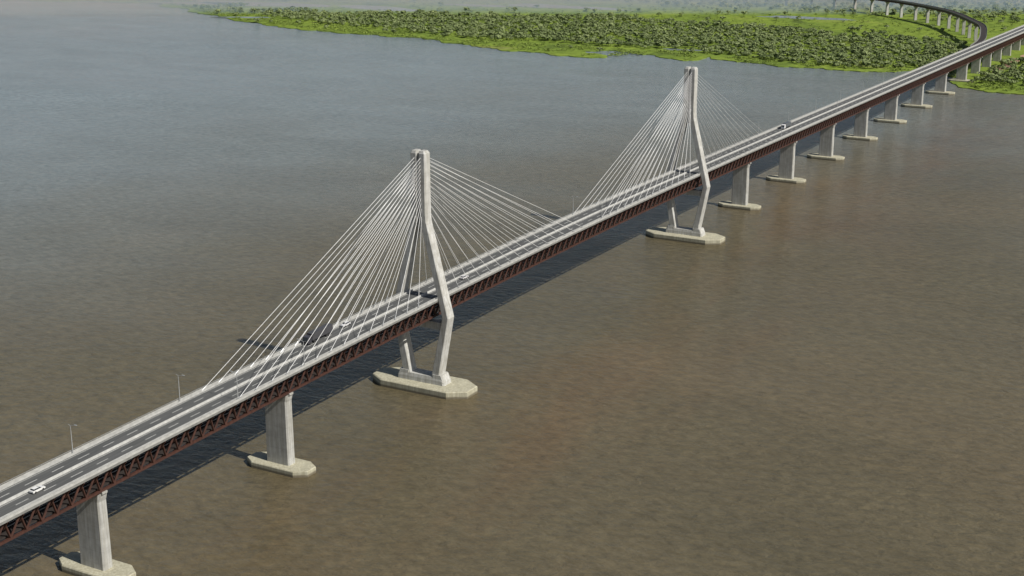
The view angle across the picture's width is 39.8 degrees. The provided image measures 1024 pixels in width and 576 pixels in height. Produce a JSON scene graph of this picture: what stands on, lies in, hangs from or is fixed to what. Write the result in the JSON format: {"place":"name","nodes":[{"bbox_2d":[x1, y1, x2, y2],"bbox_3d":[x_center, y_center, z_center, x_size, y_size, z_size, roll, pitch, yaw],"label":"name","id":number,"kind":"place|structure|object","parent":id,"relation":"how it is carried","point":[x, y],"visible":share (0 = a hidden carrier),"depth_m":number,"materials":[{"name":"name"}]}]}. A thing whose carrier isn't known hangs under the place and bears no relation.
{"place":"outdoors","nodes":[
{"label":"outdoors","id":0,"kind":"place"},
{"bbox_2d":[146,2,229,5],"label":"pond","id":1,"kind":"structure","parent":0,"point":[200,3],"depth_m":2189.98,"materials":[{"name":"liquid"}]},
{"bbox_2d":[223,17,269,17],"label":"pond","id":2,"kind":"structure","parent":0,"point":[247,17],"depth_m":1982.93,"materials":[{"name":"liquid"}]},
{"bbox_2d":[192,0,331,6],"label":"pond","id":3,"kind":"structure","parent":0,"point":[279,4],"depth_m":2173.76,"materials":[{"name":"liquid"}]},
{"bbox_2d":[338,5,416,10],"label":"pond","id":4,"kind":"structure","parent":0,"point":[366,7],"depth_m":2126.54,"materials":[{"name":"liquid"}]},
{"bbox_2d":[448,4,521,6],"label":"pond","id":5,"kind":"structure","parent":0,"point":[475,5],"depth_m":2157.79,"materials":[{"name":"liquid"}]},
{"bbox_2d":[0,0,1023,575],"bbox_3d":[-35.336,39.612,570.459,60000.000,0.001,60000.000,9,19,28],"label":"river water","id":6,"kind":"structure","parent":0,"point":[820,372],"depth_m":671.31,"materials":[{"name":"brown liquid"}]},
{"bbox_2d":[0,25,1023,575],"bbox_3d":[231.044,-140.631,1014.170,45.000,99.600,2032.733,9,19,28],"label":"cable stayed bridge","id":7,"kind":"structure","parent":6,"relation":"in","point":[80,477],"depth_m":551.09,"materials":[{"name":"concrete"}]},
{"bbox_2d":[29,485,44,493],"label":"car","id":8,"kind":"object","parent":7,"relation":"on","point":[35,489],"visible":1,"depth_m":390.11,"materials":[{"name":"paint"}]},
{"bbox_2d":[68,424,76,452],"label":"street lamp","id":9,"kind":"object","parent":7,"relation":"on","point":[71,437],"visible":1,"depth_m":413.44,"materials":[{"name":"metal"}]},
{"bbox_2d":[302,323,332,344],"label":"truck","id":10,"kind":"object","parent":7,"relation":"on","point":[328,329],"visible":0.94,"depth_m":508.24,"materials":[{"name":"paint"}]},
{"bbox_2d":[340,321,350,326],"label":"car","id":11,"kind":"object","parent":7,"relation":"on","point":[346,323],"visible":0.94,"depth_m":523.71,"materials":[{"name":"paint"}]},
{"bbox_2d":[781,121,790,128],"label":"truck","id":12,"kind":"object","parent":7,"relation":"on","point":[784,125],"visible":1,"depth_m":933.83,"materials":[{"name":"paint"}]},
{"bbox_2d":[4,0,1023,94],"bbox_3d":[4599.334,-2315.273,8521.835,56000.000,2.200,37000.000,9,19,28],"label":"ground","id":13,"kind":"structure","parent":0,"point":[911,24],"depth_m":1918.77,"materials":[{"name":"green plant"}]},
{"bbox_2d":[135,0,1023,91],"bbox_3d":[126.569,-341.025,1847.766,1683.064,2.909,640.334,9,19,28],"label":"marsh shrubs","id":14,"kind":"object","parent":13,"relation":"on","point":[477,40],"visible":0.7,"depth_m":1790.96,"materials":[{"name":"green plant"}]},
{"bbox_2d":[171,0,1023,84],"bbox_3d":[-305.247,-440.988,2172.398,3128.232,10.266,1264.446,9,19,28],"label":"forest trees","id":15,"kind":"object","parent":13,"relation":"on","point":[860,54],"visible":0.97,"depth_m":1780.55,"materials":[{"name":"green plant"}]},
{"bbox_2d":[743,0,986,59],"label":"curved railway viaduct","id":16,"kind":"object","parent":13,"relation":"on","point":[977,24],"visible":0.96,"depth_m":1846.06,"materials":[{"name":"concrete"}]},
{"bbox_2d":[508,3,633,10],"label":"pond","id":17,"kind":"structure","parent":0,"point":[556,6],"depth_m":2142.05,"materials":[{"name":"liquid"}]},
{"bbox_2d":[662,48,701,50],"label":"pond","id":18,"kind":"structure","parent":0,"point":[679,49],"depth_m":1630.58,"materials":[{"name":"liquid"}]},
{"bbox_2d":[757,16,849,19],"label":"pond","id":19,"kind":"structure","parent":0,"point":[804,17],"depth_m":1982.93,"materials":[{"name":"liquid"}]}
]}

